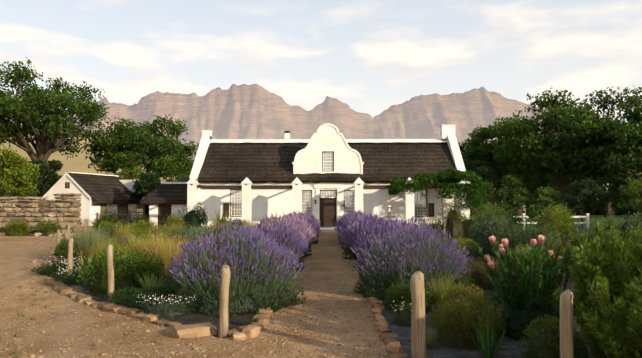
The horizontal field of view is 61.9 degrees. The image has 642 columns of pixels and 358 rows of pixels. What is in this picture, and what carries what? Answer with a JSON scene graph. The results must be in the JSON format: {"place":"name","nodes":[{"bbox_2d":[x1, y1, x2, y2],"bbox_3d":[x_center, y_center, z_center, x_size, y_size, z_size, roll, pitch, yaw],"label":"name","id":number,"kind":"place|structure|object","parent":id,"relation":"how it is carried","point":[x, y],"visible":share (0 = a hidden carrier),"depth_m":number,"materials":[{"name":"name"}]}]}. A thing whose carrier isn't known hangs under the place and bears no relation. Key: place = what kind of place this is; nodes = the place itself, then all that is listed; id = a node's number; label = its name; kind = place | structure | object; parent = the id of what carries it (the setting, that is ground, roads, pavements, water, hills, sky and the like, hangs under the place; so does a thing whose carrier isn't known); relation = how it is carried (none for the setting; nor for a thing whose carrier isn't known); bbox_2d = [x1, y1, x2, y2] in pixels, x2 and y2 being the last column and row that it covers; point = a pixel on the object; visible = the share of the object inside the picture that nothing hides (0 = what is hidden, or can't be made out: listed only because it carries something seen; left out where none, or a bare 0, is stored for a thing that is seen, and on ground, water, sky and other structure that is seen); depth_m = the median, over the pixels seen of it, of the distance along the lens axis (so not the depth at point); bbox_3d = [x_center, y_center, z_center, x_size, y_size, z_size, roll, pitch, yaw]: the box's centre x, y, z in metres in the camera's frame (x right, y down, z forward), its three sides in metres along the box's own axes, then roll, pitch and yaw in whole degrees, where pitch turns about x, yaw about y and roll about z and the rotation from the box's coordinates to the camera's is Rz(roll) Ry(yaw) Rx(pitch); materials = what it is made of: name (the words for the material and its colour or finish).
{"place":"outdoors","nodes":[
{"label":"outdoors","id":0,"kind":"place"},
{"bbox_2d":[41,172,136,225],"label":"outbuilding walls","id":1,"kind":"structure","parent":0,"point":[89,208],"depth_m":43.41,"materials":[{"name":"white paint"}]},
{"bbox_2d":[39,172,140,203],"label":"outbuilding roof","id":2,"kind":"structure","parent":1,"relation":"on","point":[100,189],"depth_m":45.58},
{"bbox_2d":[66,182,127,223],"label":"outbuilding openings","id":3,"kind":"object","parent":1,"relation":"in","point":[122,208],"depth_m":46.81,"materials":[{"name":"brown wood"}]},
{"bbox_2d":[0,134,192,197],"bbox_3d":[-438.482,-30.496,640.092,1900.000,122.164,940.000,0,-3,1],"label":"hill","id":4,"kind":"structure","parent":0,"point":[79,163],"depth_m":340.23,"materials":[{"name":"beige plant"}]},
{"bbox_2d":[113,166,146,185],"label":"olive tree","id":5,"kind":"object","parent":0,"point":[123,174],"depth_m":51.83,"materials":[{"name":"green plant"}]},
{"bbox_2d":[0,204,618,357],"bbox_3d":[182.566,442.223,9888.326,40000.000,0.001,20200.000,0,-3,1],"label":"ground","id":6,"kind":"structure","parent":0,"point":[327,251],"depth_m":8.22,"materials":[{"name":"brown soil"}]},
{"bbox_2d":[0,147,40,196],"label":"light tree","id":7,"kind":"object","parent":6,"relation":"on","point":[10,158],"depth_m":37.79,"materials":[{"name":"green plant"}]},
{"bbox_2d":[6,158,62,196],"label":"tree","id":8,"kind":"object","parent":6,"relation":"on","point":[55,165],"depth_m":48.59,"materials":[{"name":"green plant"}]},
{"bbox_2d":[0,193,87,235],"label":"stone wall","id":9,"kind":"structure","parent":6,"relation":"on","point":[63,213],"depth_m":30.29,"materials":[{"name":"beige stone"}]},
{"bbox_2d":[0,229,92,357],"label":"drive wheel tracks","id":10,"kind":"object","parent":6,"relation":"on","point":[57,355],"visible":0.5,"depth_m":8.66},
{"bbox_2d":[0,57,109,199],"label":"oak tree","id":11,"kind":"object","parent":6,"relation":"on","point":[76,105],"depth_m":51.14,"materials":[{"name":"green plant"}]},
{"bbox_2d":[94,210,144,223],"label":"fence","id":12,"kind":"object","parent":6,"relation":"on","point":[114,214],"depth_m":41.56,"materials":[{"name":"brown wood"}]},
{"bbox_2d":[81,114,198,218],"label":"oak tree","id":13,"kind":"object","parent":6,"relation":"on","point":[132,133],"depth_m":55.11,"materials":[{"name":"green plant"}]},
{"bbox_2d":[131,172,160,214],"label":"tree behind gate","id":14,"kind":"object","parent":6,"relation":"on","point":[139,185],"depth_m":46.90,"materials":[{"name":"green plant"}]},
{"bbox_2d":[145,182,186,227],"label":"annex walls","id":15,"kind":"structure","parent":6,"relation":"on","point":[151,211],"depth_m":37.05,"materials":[{"name":"white paint"}]},
{"bbox_2d":[140,184,186,204],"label":"outbuilding roof","id":16,"kind":"structure","parent":15,"relation":"on","point":[168,194],"depth_m":37.36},
{"bbox_2d":[47,245,286,336],"bbox_3d":[-6.869,2.720,19.852,12.300,0.001,24.950,0,-3,1],"label":"bed","id":17,"kind":"object","parent":6,"relation":"on","point":[239,319],"visible":0.07,"depth_m":8.64,"materials":[{"name":"soil"}]},
{"bbox_2d":[164,209,473,316],"bbox_3d":[0.305,2.015,20.416,5.895,1.549,23.684,0,-3,1],"label":"lavender","id":18,"kind":"object","parent":17,"relation":"on","point":[251,296],"depth_m":9.98,"materials":[{"name":"purple plant"}]},
{"bbox_2d":[165,174,189,181],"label":"tree","id":19,"kind":"object","parent":6,"relation":"on","point":[185,178],"visible":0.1,"depth_m":46.20,"materials":[{"name":"green plant"}]},
{"bbox_2d":[0,265,388,357],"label":"gravel pebbles","id":20,"kind":"object","parent":6,"relation":"on","point":[64,351],"visible":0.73,"depth_m":7.17,"materials":[{"name":"gravel"}]},
{"bbox_2d":[42,252,407,357],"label":"edging stones","id":21,"kind":"object","parent":6,"relation":"on","point":[254,329],"visible":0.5,"depth_m":8.00,"materials":[{"name":"stone"}]},
{"bbox_2d":[0,188,627,215],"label":"hedge","id":22,"kind":"object","parent":6,"relation":"on","point":[599,211],"depth_m":78.64,"materials":[{"name":"green plant"}]},
{"bbox_2d":[56,223,573,357],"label":"wooden posts","id":23,"kind":"object","parent":6,"relation":"on","point":[418,334],"visible":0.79,"depth_m":6.03,"materials":[{"name":"brown wood"}]},
{"bbox_2d":[0,168,641,357],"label":"garden","id":24,"kind":"object","parent":6,"relation":"on","point":[464,322],"depth_m":8.94,"materials":[{"name":"green plant"}]},
{"bbox_2d":[189,123,465,224],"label":"house walls","id":25,"kind":"structure","parent":6,"relation":"on","point":[325,137],"depth_m":35.16,"materials":[{"name":"white paint"}]},
{"bbox_2d":[158,151,464,228],"bbox_3d":[-1.268,0.781,34.903,20.250,5.220,4.550,0,-3,1],"label":"dark house joinery","id":26,"kind":"object","parent":25,"relation":"attached to","point":[328,210],"visible":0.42,"depth_m":35.12,"materials":[{"name":"brown wood"}]},
{"bbox_2d":[198,142,455,182],"bbox_3d":[0.488,-1.271,36.648,17.020,3.229,3.680,0,-3,1],"label":"thatched roof","id":27,"kind":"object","parent":25,"relation":"attached to","point":[384,162],"visible":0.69,"depth_m":36.28,"materials":[{"name":"brown wicker"}]},
{"bbox_2d":[210,139,447,142],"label":"roof ridge","id":28,"kind":"structure","parent":27,"relation":"on","point":[308,140],"depth_m":38.35,"materials":[{"name":"white paint"}]},
{"bbox_2d":[186,177,470,233],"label":"pergola pillars","id":29,"kind":"structure","parent":25,"relation":"attached to","point":[192,194],"depth_m":32.66,"materials":[{"name":"white paint"}]},
{"bbox_2d":[231,152,426,215],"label":"windows","id":30,"kind":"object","parent":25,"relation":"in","point":[306,196],"visible":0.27,"depth_m":35.24,"materials":[{"name":"white wood"}]},
{"bbox_2d":[357,235,579,329],"bbox_3d":[23.096,2.563,16.327,44.050,0.001,30.900,0,-3,1],"label":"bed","id":31,"kind":"object","parent":6,"relation":"on","point":[569,286],"depth_m":11.46,"materials":[{"name":"soil"}]},
{"bbox_2d":[384,211,394,221],"bbox_3d":[3.815,2.484,29.752,0.640,1.360,0.130,0,-3,1],"label":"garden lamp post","id":32,"kind":"object","parent":31,"relation":"on","point":[389,216],"visible":0.5,"depth_m":29.71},
{"bbox_2d":[381,307,597,357],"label":"bed mulch","id":33,"kind":"object","parent":31,"relation":"on","point":[510,347],"visible":0.25,"depth_m":6.77,"materials":[{"name":"grey gravel"}]},
{"bbox_2d":[489,85,641,200],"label":"tree","id":34,"kind":"object","parent":6,"relation":"on","point":[582,116],"depth_m":42.27,"materials":[{"name":"green plant"}]},
{"bbox_2d":[0,0,641,125],"label":"sky","id":35,"kind":"structure","parent":0,"point":[370,56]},
{"bbox_2d":[67,84,608,184],"bbox_3d":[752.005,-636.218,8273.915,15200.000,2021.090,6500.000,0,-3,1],"label":"mountains","id":36,"kind":"structure","parent":0,"point":[246,111],"depth_m":8769.82,"materials":[{"name":"brown stone"}]},
{"bbox_2d":[470,216,641,237],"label":"lawn","id":37,"kind":"structure","parent":0,"point":[601,219],"depth_m":55.45,"materials":[{"name":"green plant"}]},
{"bbox_2d":[463,159,501,189],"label":"tree","id":38,"kind":"object","parent":37,"relation":"on","point":[477,167],"depth_m":43.71,"materials":[{"name":"green plant"}]},
{"bbox_2d":[470,182,505,217],"bbox_3d":[10.739,1.785,35.667,3.258,3.283,3.052,0,-3,1],"label":"shrub","id":39,"kind":"object","parent":37,"relation":"on","point":[488,187],"depth_m":35.06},
{"bbox_2d":[458,116,542,204],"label":"oak tree","id":40,"kind":"object","parent":37,"relation":"on","point":[470,152],"depth_m":48.46,"materials":[{"name":"green plant"}]},
{"bbox_2d":[485,175,531,213],"bbox_3d":[12.959,1.606,38.132,3.926,3.860,3.651,0,-3,1],"label":"tree","id":41,"kind":"object","parent":37,"relation":"on","point":[501,195],"depth_m":37.48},
{"bbox_2d":[465,148,569,218],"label":"tree","id":42,"kind":"object","parent":37,"relation":"on","point":[517,210],"depth_m":59.05,"materials":[{"name":"green plant"}]},
{"bbox_2d":[484,178,557,213],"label":"tree","id":43,"kind":"object","parent":37,"relation":"on","point":[533,193],"depth_m":69.81,"materials":[{"name":"green plant"}]},
{"bbox_2d":[526,187,563,212],"bbox_3d":[15.470,2.021,37.231,2.573,2.949,3.465,-2,-3,40],"label":"shrub","id":44,"kind":"object","parent":37,"relation":"on","point":[541,193],"depth_m":37.08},
{"bbox_2d":[526,198,570,218],"bbox_3d":[14.163,2.252,33.187,2.721,2.129,2.230,0,-3,1],"label":"shrub","id":45,"kind":"object","parent":37,"relation":"on","point":[547,203],"depth_m":32.96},
{"bbox_2d":[513,213,589,227],"bbox_3d":[14.873,2.849,35.488,5.780,1.140,0.180,0,-3,1],"label":"garden fence","id":46,"kind":"object","parent":37,"relation":"on","point":[586,217],"visible":0.33,"depth_m":35.44,"materials":[{"name":"white paint"}]},
{"bbox_2d":[565,169,638,216],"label":"tree","id":47,"kind":"object","parent":37,"relation":"on","point":[625,178],"depth_m":67.86,"materials":[{"name":"green plant"}]},
{"bbox_2d":[567,97,641,227],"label":"oak tree","id":48,"kind":"object","parent":37,"relation":"on","point":[624,159],"depth_m":38.56,"materials":[{"name":"green plant"}]},
{"bbox_2d":[614,199,641,220],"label":"shrub","id":49,"kind":"object","parent":37,"relation":"on","point":[620,209],"depth_m":34.08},
{"bbox_2d":[617,179,641,224],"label":"shrub","id":50,"kind":"object","parent":37,"relation":"on","point":[624,196],"depth_m":35.27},
{"bbox_2d":[556,177,618,227],"bbox_3d":[18.463,1.708,37.591,3.999,3.607,3.519,0,-3,1],"label":"tree","id":51,"kind":"object","parent":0,"point":[587,188],"depth_m":36.94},
{"bbox_2d":[623,173,641,213],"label":"light tree","id":52,"kind":"object","parent":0,"point":[636,190],"depth_m":23.44,"materials":[{"name":"green plant"}]}
]}

